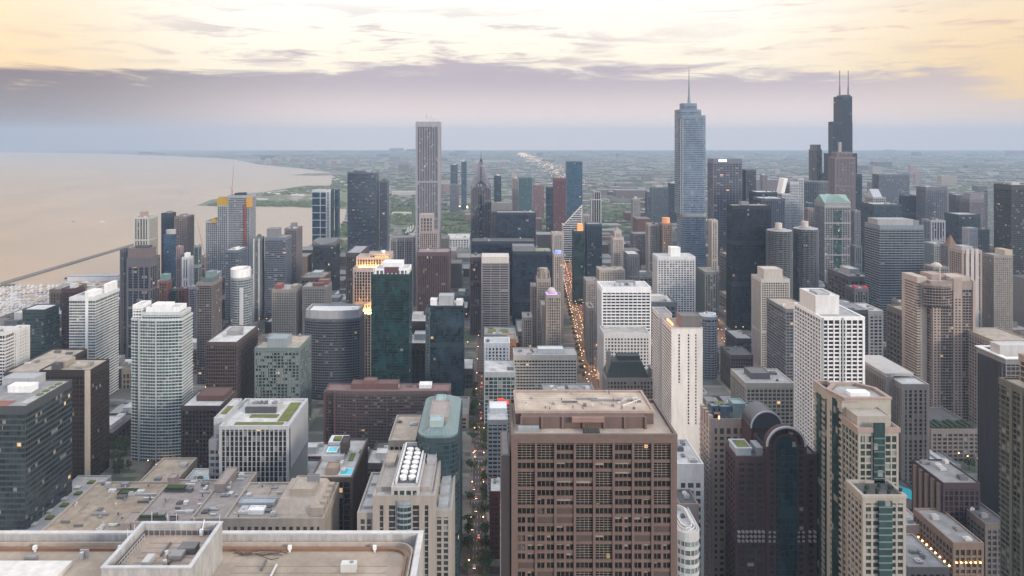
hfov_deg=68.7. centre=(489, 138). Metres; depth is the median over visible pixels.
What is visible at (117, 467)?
street tree
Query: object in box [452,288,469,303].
city building
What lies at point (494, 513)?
brick building
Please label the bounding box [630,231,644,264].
mauve brick block
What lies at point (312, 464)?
city building
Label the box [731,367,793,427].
beige hotel
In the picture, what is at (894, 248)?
banded office
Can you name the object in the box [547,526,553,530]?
window
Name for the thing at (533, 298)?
stone wing
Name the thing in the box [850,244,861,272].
navy slice
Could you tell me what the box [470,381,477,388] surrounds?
street tree
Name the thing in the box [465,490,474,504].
street tree
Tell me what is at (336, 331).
bowed tower
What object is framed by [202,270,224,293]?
city building
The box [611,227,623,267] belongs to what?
ornate white tower
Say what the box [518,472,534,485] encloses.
window
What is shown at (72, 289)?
maroon slab
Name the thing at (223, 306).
city building
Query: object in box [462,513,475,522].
street tree
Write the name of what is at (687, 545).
curved store
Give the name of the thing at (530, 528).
window
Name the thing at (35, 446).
glass office
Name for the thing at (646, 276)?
city building
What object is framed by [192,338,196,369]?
city building
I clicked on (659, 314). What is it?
cream slab tower
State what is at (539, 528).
window
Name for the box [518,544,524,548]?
window
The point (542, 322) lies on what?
blank walled building
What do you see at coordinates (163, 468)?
hospital wing
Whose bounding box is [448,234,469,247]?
museum
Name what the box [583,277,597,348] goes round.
beige stone hotel
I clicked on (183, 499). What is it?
hospital wing
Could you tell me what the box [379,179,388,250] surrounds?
slate tower
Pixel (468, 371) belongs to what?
city building
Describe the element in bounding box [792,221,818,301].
round balcony tower
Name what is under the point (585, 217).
white pinnacle tower
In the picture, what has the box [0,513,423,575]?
marble tower
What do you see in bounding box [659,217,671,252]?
orange topped tower
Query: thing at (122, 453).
street tree
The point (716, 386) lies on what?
ground
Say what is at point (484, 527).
street tree
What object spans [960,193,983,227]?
mauve block
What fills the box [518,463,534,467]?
window
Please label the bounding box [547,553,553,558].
window
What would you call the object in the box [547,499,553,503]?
window
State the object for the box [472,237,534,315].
navy wide block
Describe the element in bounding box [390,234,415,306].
grid apartments
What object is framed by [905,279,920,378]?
wing windows
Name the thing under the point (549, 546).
window
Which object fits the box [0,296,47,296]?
floating dock
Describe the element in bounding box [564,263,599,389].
road
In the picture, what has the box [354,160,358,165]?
distant slab
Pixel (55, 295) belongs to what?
city building
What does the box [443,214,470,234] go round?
park lawn
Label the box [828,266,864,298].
city building
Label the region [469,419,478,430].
street tree
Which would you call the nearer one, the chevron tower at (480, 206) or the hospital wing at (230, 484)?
the hospital wing at (230, 484)
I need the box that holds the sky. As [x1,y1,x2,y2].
[0,0,1023,149]
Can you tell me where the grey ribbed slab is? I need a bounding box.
[891,300,900,303]
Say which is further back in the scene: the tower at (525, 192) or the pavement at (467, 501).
the tower at (525, 192)
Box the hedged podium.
[930,407,977,460]
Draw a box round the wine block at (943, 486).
[912,459,979,527]
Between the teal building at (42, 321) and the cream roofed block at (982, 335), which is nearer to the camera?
the cream roofed block at (982, 335)
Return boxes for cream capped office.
[481,253,508,337]
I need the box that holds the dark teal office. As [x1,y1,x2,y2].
[860,201,901,273]
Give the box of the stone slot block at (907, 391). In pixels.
[865,355,929,485]
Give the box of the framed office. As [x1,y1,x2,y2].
[312,188,333,245]
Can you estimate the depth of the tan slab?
1750.00 m
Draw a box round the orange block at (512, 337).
[507,334,515,359]
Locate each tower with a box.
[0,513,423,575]
[39,356,109,479]
[120,245,157,356]
[134,211,157,254]
[164,229,176,287]
[174,213,193,258]
[176,245,183,287]
[182,252,192,285]
[194,244,201,284]
[196,270,221,383]
[205,192,255,273]
[231,266,252,324]
[252,234,263,320]
[272,282,301,334]
[302,278,331,334]
[304,304,364,399]
[313,237,339,289]
[347,170,378,250]
[353,250,392,377]
[357,442,454,575]
[371,260,411,382]
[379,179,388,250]
[417,394,461,575]
[419,213,438,247]
[425,293,463,395]
[450,164,457,183]
[450,183,458,211]
[461,161,466,209]
[471,156,490,252]
[494,174,500,201]
[500,390,677,575]
[512,177,518,209]
[518,176,531,209]
[532,183,543,217]
[536,267,550,347]
[551,231,563,286]
[553,250,563,342]
[562,205,581,262]
[572,223,583,303]
[582,214,589,248]
[585,222,601,276]
[590,191,600,222]
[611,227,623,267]
[631,197,639,230]
[645,190,651,221]
[650,185,667,223]
[652,246,694,310]
[652,307,671,408]
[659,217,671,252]
[662,311,702,456]
[668,182,676,222]
[675,78,705,310]
[699,398,750,575]
[708,219,717,270]
[725,401,816,575]
[760,174,767,189]
[766,223,792,298]
[776,177,803,250]
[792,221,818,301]
[794,288,864,449]
[809,145,821,180]
[814,194,850,283]
[820,71,861,209]
[828,142,854,243]
[851,209,860,244]
[906,508,918,538]
[940,234,956,266]
[975,341,1023,515]
[984,189,993,244]
[993,182,1023,274]
[998,353,1023,575]
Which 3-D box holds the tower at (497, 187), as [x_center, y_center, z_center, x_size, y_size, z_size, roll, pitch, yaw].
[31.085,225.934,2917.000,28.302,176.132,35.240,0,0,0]
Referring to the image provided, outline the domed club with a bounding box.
[545,287,560,345]
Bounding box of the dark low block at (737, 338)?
[725,330,750,352]
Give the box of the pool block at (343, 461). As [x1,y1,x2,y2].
[312,435,367,529]
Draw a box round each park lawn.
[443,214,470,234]
[601,206,629,215]
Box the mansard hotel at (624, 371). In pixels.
[602,350,652,398]
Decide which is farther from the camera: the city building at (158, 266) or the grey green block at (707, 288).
the city building at (158, 266)
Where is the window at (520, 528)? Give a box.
[518,526,524,530]
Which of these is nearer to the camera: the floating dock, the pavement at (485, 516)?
the pavement at (485, 516)
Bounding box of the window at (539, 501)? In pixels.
[537,499,543,503]
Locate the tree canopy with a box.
[112,151,1023,252]
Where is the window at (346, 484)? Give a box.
[344,482,349,486]
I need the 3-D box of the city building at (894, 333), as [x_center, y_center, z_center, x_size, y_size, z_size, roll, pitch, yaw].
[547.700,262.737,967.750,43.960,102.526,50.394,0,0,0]
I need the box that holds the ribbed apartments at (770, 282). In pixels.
[751,266,789,367]
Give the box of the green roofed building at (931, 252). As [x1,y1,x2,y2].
[924,241,944,263]
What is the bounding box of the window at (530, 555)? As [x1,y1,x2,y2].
[528,553,534,557]
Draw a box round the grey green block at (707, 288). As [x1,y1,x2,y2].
[696,266,718,326]
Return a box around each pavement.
[109,407,483,408]
[109,451,486,451]
[118,456,486,457]
[135,320,260,480]
[193,374,719,374]
[261,320,725,320]
[263,318,725,318]
[459,574,499,575]
[460,563,499,565]
[462,500,486,502]
[464,347,719,347]
[465,335,478,573]
[483,442,486,572]
[564,288,586,382]
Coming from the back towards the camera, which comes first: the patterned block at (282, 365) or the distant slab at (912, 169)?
the distant slab at (912, 169)
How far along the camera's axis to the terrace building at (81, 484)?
613.81 m
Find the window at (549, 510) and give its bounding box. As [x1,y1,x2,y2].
[547,508,553,512]
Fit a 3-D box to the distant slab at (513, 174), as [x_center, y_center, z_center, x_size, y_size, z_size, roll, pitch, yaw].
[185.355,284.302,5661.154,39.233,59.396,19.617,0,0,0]
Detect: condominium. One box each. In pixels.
[69,280,118,395]
[131,300,192,461]
[813,380,906,575]
[902,265,974,420]
[949,245,981,326]
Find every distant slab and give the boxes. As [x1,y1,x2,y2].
[331,161,336,166]
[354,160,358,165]
[384,162,388,168]
[444,186,449,192]
[467,183,471,189]
[472,164,478,170]
[511,172,516,178]
[774,169,779,175]
[908,165,916,173]
[914,173,919,183]
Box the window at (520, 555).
[518,553,524,558]
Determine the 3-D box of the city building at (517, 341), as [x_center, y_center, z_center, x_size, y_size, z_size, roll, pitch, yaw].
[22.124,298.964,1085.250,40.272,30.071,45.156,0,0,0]
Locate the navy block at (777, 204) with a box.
[753,196,784,227]
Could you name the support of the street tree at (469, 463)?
on the pavement at (469, 505)
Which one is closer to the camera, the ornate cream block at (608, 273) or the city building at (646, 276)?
the ornate cream block at (608, 273)
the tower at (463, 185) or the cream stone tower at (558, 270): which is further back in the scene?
the tower at (463, 185)
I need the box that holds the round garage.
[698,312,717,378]
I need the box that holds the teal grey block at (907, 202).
[899,194,915,219]
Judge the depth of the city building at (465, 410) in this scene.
825.35 m
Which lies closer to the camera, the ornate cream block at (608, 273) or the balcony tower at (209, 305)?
the balcony tower at (209, 305)
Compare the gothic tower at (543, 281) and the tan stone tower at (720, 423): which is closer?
the tan stone tower at (720, 423)
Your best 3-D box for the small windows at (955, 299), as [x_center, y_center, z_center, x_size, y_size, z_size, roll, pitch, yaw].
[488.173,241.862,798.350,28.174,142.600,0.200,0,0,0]
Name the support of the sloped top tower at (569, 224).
on the ground at (716, 386)
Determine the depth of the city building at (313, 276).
1327.67 m
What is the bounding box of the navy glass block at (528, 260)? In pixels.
[512,244,551,324]
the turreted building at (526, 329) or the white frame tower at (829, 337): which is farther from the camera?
the turreted building at (526, 329)
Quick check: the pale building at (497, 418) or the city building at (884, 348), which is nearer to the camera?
the pale building at (497, 418)
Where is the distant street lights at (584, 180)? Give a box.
[250,152,1016,211]
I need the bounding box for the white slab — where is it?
[962,227,977,248]
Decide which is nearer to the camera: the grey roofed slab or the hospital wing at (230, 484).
the hospital wing at (230, 484)
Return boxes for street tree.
[109,441,117,450]
[109,452,115,462]
[114,435,121,442]
[114,463,124,473]
[116,457,124,462]
[118,451,127,457]
[119,439,130,452]
[121,435,131,442]
[125,459,132,466]
[461,534,474,552]
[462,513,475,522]
[462,561,470,572]
[463,519,472,533]
[465,459,477,471]
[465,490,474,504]
[466,430,477,438]
[469,409,480,416]
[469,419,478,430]
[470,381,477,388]
[470,402,478,409]
[473,500,488,518]
[476,521,488,534]
[476,548,492,564]
[476,551,496,569]
[478,534,488,547]
[479,442,486,451]
[479,457,486,470]
[479,483,486,494]
[479,570,492,575]
[480,434,486,443]
[480,470,486,482]
[480,486,486,503]
[963,458,976,469]
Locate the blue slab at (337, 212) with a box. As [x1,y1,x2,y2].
[335,189,339,236]
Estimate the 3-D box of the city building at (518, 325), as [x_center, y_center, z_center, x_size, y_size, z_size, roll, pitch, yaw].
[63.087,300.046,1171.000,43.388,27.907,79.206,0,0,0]
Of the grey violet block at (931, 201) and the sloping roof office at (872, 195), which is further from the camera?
the grey violet block at (931, 201)
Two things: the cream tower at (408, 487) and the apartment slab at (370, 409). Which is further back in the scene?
the apartment slab at (370, 409)
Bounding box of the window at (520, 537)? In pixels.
[518,535,524,539]
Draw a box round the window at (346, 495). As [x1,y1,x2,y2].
[344,493,349,497]
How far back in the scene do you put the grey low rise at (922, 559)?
486.77 m
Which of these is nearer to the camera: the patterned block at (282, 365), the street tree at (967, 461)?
the street tree at (967, 461)
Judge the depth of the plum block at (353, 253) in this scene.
1179.82 m
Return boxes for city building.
[0,307,27,317]
[4,310,22,325]
[49,281,86,308]
[109,399,131,412]
[109,413,131,448]
[118,297,119,338]
[118,355,131,387]
[122,362,131,387]
[158,255,159,278]
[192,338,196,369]
[193,263,203,277]
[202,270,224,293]
[222,293,224,319]
[265,317,271,332]
[300,270,330,286]
[308,442,327,459]
[308,460,318,473]
[332,294,345,302]
[334,288,345,293]
[368,448,387,479]
[374,441,387,448]
[412,311,425,332]
[412,330,425,382]
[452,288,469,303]
[457,396,469,427]
[464,301,468,317]
[464,357,473,387]
[515,319,521,346]
[516,335,518,347]
[640,270,651,289]
[651,294,676,336]
[703,395,719,405]
[717,395,730,401]
[719,251,725,289]
[719,290,725,307]
[819,280,824,288]
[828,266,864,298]
[883,340,885,357]
[886,300,901,366]
[1013,321,1023,334]
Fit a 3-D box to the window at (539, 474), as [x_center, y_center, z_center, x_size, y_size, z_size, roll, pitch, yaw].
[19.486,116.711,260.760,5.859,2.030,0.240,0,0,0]
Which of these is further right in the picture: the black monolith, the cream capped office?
the black monolith
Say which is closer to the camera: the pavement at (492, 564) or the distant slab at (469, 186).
the pavement at (492, 564)
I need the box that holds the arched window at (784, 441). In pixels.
[777,437,795,446]
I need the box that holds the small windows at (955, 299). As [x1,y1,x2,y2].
[934,299,960,415]
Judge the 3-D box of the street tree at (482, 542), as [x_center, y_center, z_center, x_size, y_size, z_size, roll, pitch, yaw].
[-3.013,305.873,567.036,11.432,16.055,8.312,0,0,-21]
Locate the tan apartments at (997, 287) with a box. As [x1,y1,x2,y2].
[982,248,1012,332]
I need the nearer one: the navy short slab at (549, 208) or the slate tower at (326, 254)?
the slate tower at (326, 254)
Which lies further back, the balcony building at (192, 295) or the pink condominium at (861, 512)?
the balcony building at (192, 295)
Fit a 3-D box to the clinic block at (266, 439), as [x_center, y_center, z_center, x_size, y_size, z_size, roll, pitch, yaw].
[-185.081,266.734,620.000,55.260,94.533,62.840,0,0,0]
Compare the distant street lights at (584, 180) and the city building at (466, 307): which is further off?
the distant street lights at (584, 180)
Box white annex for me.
[600,325,649,389]
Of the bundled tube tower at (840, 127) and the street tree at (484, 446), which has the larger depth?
the bundled tube tower at (840, 127)
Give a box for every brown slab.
[206,325,257,400]
[284,222,301,283]
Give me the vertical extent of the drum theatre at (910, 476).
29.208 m
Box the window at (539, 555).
[537,553,543,557]
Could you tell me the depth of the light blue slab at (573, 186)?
2600.00 m
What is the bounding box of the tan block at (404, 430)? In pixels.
[388,415,420,449]
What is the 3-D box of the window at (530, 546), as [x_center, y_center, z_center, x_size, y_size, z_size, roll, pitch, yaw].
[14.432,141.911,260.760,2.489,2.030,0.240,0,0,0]
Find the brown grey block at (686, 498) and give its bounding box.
[677,489,698,525]
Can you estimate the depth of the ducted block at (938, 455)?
716.73 m
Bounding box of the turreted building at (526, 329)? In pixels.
[522,312,531,347]
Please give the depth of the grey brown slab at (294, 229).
1360.00 m
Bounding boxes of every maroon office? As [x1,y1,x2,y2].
[417,248,450,313]
[470,252,481,334]
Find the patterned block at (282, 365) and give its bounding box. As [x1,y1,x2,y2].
[254,333,311,421]
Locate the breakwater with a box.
[0,243,133,283]
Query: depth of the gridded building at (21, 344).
854.64 m
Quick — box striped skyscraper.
[416,114,440,295]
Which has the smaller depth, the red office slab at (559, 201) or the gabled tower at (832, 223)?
the gabled tower at (832, 223)
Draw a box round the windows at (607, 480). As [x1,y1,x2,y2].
[557,445,669,575]
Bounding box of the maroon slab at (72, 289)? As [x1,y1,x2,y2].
[61,283,83,348]
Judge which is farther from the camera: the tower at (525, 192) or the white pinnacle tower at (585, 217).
the tower at (525, 192)
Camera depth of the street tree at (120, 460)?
714.15 m
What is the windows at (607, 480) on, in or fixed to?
in the granite tower at (588, 482)
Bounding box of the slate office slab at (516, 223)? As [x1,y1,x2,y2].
[497,210,535,246]
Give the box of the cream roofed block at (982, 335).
[968,327,1023,425]
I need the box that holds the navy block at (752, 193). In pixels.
[749,190,776,203]
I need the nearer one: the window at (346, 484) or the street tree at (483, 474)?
the window at (346, 484)
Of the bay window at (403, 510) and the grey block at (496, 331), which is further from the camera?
the grey block at (496, 331)
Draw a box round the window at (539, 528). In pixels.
[537,526,543,530]
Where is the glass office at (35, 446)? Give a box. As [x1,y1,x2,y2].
[0,372,71,529]
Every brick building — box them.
[178,286,188,306]
[489,476,499,558]
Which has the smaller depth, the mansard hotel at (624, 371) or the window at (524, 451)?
the window at (524, 451)
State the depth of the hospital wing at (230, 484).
532.33 m
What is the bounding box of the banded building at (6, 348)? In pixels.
[0,326,18,382]
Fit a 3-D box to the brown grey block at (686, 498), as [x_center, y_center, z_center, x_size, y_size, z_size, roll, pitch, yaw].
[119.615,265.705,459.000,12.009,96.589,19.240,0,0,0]
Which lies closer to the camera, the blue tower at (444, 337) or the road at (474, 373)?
the blue tower at (444, 337)
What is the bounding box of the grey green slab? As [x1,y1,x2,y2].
[804,180,827,202]
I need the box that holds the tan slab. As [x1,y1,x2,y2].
[804,207,813,226]
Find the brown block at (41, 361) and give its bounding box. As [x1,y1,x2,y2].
[4,349,86,376]
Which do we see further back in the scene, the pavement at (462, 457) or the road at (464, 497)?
the pavement at (462, 457)
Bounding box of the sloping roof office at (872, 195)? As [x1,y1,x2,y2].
[865,189,885,201]
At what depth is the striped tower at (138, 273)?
1050.88 m
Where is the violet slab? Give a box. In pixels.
[707,158,741,265]
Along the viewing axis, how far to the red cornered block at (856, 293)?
1060.00 m
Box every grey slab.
[265,227,291,319]
[872,174,909,203]
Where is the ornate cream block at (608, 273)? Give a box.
[596,265,624,280]
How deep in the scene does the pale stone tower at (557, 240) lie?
1330.00 m
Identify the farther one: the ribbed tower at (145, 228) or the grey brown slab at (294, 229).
the ribbed tower at (145, 228)
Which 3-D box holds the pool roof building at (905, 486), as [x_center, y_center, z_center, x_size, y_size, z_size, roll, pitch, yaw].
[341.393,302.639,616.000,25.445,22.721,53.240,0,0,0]
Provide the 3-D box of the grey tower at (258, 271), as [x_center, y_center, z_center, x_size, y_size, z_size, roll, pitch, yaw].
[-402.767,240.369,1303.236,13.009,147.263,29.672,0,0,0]
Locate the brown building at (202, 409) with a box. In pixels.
[181,387,235,467]
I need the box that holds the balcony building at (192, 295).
[188,284,196,337]
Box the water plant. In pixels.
[64,274,119,280]
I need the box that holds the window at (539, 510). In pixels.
[537,508,543,512]
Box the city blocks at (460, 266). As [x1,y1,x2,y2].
[0,148,1023,336]
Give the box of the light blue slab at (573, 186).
[566,161,581,219]
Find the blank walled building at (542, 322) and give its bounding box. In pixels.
[540,300,544,345]
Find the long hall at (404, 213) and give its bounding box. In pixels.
[392,212,411,214]
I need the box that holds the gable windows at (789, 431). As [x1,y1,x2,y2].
[771,430,801,444]
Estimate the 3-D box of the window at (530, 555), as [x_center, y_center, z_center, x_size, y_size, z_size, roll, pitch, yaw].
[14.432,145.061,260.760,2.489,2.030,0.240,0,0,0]
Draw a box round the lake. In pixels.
[0,152,346,316]
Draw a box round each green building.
[159,273,171,301]
[171,287,178,302]
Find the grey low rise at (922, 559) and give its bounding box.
[906,533,948,575]
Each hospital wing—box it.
[42,481,166,529]
[131,473,217,529]
[140,457,196,480]
[185,468,208,478]
[190,467,256,529]
[224,474,338,529]
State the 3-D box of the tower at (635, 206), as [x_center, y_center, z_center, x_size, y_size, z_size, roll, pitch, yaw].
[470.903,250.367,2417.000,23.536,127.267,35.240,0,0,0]
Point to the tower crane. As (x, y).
(204, 254)
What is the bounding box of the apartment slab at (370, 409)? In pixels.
[323,377,450,448]
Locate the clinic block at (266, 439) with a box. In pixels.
[219,398,307,481]
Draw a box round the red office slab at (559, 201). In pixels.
[553,178,565,230]
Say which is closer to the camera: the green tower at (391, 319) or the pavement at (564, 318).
the green tower at (391, 319)
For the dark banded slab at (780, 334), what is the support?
on the ground at (716, 386)
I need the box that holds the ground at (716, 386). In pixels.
[0,150,1023,562]
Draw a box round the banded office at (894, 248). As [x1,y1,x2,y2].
[865,217,923,340]
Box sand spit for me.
[298,173,346,175]
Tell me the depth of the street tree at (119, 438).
760.44 m
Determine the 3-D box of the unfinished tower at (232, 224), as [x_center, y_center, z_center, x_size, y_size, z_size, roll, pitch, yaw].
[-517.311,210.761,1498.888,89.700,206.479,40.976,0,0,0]
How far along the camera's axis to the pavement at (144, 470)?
709.72 m
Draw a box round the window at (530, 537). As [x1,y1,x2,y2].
[528,535,534,539]
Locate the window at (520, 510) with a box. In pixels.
[518,508,534,512]
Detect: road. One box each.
[109,404,483,406]
[109,452,483,455]
[139,321,265,480]
[192,372,719,373]
[460,566,499,573]
[462,495,483,499]
[464,348,719,349]
[470,335,483,562]
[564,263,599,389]
[717,326,724,343]
[719,311,725,322]
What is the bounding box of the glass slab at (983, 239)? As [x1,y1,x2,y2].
[978,228,989,251]
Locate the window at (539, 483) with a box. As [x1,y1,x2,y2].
[537,481,553,485]
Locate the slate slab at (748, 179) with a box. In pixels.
[742,169,755,200]
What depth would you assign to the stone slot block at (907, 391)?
640.00 m
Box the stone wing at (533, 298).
[530,282,535,347]
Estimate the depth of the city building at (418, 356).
943.70 m
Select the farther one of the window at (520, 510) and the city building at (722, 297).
the city building at (722, 297)
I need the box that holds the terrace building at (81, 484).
[26,475,110,529]
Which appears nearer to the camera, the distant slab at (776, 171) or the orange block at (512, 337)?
the orange block at (512, 337)
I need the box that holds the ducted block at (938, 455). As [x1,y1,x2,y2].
[930,450,960,468]
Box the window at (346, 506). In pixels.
[344,504,349,508]
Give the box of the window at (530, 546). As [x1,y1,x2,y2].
[528,544,534,548]
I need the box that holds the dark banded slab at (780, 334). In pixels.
[766,298,797,381]
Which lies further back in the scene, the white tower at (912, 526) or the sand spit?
the sand spit
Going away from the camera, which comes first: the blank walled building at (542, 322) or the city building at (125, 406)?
the city building at (125, 406)
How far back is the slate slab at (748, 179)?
1740.00 m
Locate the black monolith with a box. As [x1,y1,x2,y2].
[726,201,770,329]
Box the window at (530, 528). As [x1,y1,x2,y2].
[528,526,534,530]
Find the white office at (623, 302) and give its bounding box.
[597,280,650,380]
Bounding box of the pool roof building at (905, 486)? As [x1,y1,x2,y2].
[899,478,911,511]
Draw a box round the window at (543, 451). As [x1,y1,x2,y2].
[537,445,553,458]
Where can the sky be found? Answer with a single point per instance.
(75, 74)
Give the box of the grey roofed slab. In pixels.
[839,299,867,354]
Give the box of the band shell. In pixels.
[405,225,415,233]
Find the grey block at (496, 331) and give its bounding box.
[484,327,515,336]
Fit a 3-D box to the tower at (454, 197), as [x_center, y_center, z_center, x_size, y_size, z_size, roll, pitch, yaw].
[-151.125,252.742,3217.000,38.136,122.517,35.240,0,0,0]
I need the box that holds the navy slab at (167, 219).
[161,211,175,273]
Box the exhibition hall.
[392,191,415,195]
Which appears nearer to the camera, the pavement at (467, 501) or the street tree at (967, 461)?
the pavement at (467, 501)
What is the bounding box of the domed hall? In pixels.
[924,262,948,272]
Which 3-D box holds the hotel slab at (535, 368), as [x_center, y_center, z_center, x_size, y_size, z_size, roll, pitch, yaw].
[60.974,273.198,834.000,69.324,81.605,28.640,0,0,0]
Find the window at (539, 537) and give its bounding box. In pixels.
[537,535,543,539]
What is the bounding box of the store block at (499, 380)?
[484,360,515,432]
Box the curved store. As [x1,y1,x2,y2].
[677,504,698,575]
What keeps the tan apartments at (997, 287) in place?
on the ground at (716, 386)
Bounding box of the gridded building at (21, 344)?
[14,325,29,366]
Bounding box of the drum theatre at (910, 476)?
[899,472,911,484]
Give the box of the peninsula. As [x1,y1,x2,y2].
[199,185,346,208]
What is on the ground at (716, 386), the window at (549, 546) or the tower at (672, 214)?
the tower at (672, 214)
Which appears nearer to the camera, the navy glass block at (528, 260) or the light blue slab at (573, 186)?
the navy glass block at (528, 260)
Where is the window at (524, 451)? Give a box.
[518,445,534,458]
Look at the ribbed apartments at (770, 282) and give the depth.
1013.60 m
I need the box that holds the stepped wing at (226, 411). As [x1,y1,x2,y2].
[209,398,241,478]
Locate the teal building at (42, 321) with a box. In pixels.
[17,304,59,358]
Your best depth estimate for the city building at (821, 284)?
1468.61 m
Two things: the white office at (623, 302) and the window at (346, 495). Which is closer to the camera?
the window at (346, 495)
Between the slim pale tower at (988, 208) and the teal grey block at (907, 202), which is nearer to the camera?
the slim pale tower at (988, 208)
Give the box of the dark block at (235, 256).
[225,246,246,327]
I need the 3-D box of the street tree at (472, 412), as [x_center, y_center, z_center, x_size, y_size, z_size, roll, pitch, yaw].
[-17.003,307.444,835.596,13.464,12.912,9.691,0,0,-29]
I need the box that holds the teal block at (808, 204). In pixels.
[804,201,813,207]
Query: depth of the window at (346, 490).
519.89 m
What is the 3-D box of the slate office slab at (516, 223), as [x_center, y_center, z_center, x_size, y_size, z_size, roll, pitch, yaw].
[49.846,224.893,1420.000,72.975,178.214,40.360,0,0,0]
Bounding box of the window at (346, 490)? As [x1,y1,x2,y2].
[344,488,349,492]
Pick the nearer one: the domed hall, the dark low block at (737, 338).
the dark low block at (737, 338)
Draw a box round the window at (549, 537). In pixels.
[547,535,553,539]
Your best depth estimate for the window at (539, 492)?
260.72 m
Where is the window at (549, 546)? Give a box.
[547,544,553,548]
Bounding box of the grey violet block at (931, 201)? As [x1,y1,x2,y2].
[916,186,947,223]
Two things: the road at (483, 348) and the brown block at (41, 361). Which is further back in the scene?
the road at (483, 348)
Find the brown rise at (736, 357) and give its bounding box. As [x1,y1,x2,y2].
[720,346,752,389]
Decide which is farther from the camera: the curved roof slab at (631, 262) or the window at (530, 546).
the curved roof slab at (631, 262)
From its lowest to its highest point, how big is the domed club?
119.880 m
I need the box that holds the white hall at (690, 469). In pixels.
[677,439,703,575]
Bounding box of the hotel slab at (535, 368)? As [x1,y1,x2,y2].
[513,346,576,389]
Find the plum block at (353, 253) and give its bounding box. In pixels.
[346,245,368,303]
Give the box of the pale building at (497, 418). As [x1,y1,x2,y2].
[487,401,507,503]
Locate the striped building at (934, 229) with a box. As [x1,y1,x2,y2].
[921,217,945,241]
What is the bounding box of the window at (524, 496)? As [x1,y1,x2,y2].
[518,490,534,503]
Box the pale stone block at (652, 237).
[645,222,659,271]
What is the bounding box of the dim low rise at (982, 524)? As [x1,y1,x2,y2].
[966,502,999,575]
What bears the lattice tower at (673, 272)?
on the ground at (716, 386)
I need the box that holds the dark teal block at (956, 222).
[945,212,980,244]
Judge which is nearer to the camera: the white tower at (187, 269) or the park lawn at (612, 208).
the white tower at (187, 269)
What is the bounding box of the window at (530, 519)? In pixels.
[528,517,534,521]
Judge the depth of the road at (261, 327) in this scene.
1214.09 m
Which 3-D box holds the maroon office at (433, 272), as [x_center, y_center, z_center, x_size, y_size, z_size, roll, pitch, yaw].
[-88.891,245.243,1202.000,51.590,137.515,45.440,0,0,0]
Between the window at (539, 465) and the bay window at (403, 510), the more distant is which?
the bay window at (403, 510)
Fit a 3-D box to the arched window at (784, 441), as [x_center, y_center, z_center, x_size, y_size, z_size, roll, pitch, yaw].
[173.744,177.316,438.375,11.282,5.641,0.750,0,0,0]
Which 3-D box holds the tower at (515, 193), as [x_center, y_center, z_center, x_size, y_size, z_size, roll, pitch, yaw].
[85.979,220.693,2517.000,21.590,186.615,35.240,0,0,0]
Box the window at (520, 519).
[518,517,524,521]
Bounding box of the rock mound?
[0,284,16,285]
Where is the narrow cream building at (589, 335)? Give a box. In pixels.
[585,302,593,371]
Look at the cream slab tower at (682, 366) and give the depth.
689.95 m
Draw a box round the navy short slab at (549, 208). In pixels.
[546,186,552,231]
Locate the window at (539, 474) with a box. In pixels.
[537,472,553,476]
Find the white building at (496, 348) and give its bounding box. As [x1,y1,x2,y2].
[484,337,509,359]
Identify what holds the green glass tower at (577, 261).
on the ground at (716, 386)
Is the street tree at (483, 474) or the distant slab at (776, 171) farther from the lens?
the distant slab at (776, 171)
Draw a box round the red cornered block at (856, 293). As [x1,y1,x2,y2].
[845,285,868,303]
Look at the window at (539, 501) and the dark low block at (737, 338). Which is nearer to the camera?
the window at (539, 501)
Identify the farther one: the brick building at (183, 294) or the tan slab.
the tan slab
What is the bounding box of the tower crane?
[195,214,205,275]
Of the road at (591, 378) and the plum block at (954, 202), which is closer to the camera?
the road at (591, 378)
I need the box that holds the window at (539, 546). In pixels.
[537,544,543,548]
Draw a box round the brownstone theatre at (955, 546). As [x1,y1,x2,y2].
[913,508,983,575]
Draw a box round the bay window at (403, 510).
[396,500,411,529]
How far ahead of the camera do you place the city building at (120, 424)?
784.05 m
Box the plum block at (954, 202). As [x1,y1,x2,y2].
[949,194,962,211]
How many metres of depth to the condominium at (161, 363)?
730.17 m
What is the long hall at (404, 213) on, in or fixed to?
on the ground at (716, 386)
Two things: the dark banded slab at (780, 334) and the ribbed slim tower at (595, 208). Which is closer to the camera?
the dark banded slab at (780, 334)
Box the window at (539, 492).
[537,490,553,494]
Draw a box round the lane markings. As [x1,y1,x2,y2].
[473,343,482,556]
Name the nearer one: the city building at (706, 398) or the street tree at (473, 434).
the street tree at (473, 434)
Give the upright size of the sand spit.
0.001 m
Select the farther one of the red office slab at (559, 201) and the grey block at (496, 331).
the red office slab at (559, 201)
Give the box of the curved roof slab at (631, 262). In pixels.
[623,250,639,280]
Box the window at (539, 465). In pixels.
[537,463,553,467]

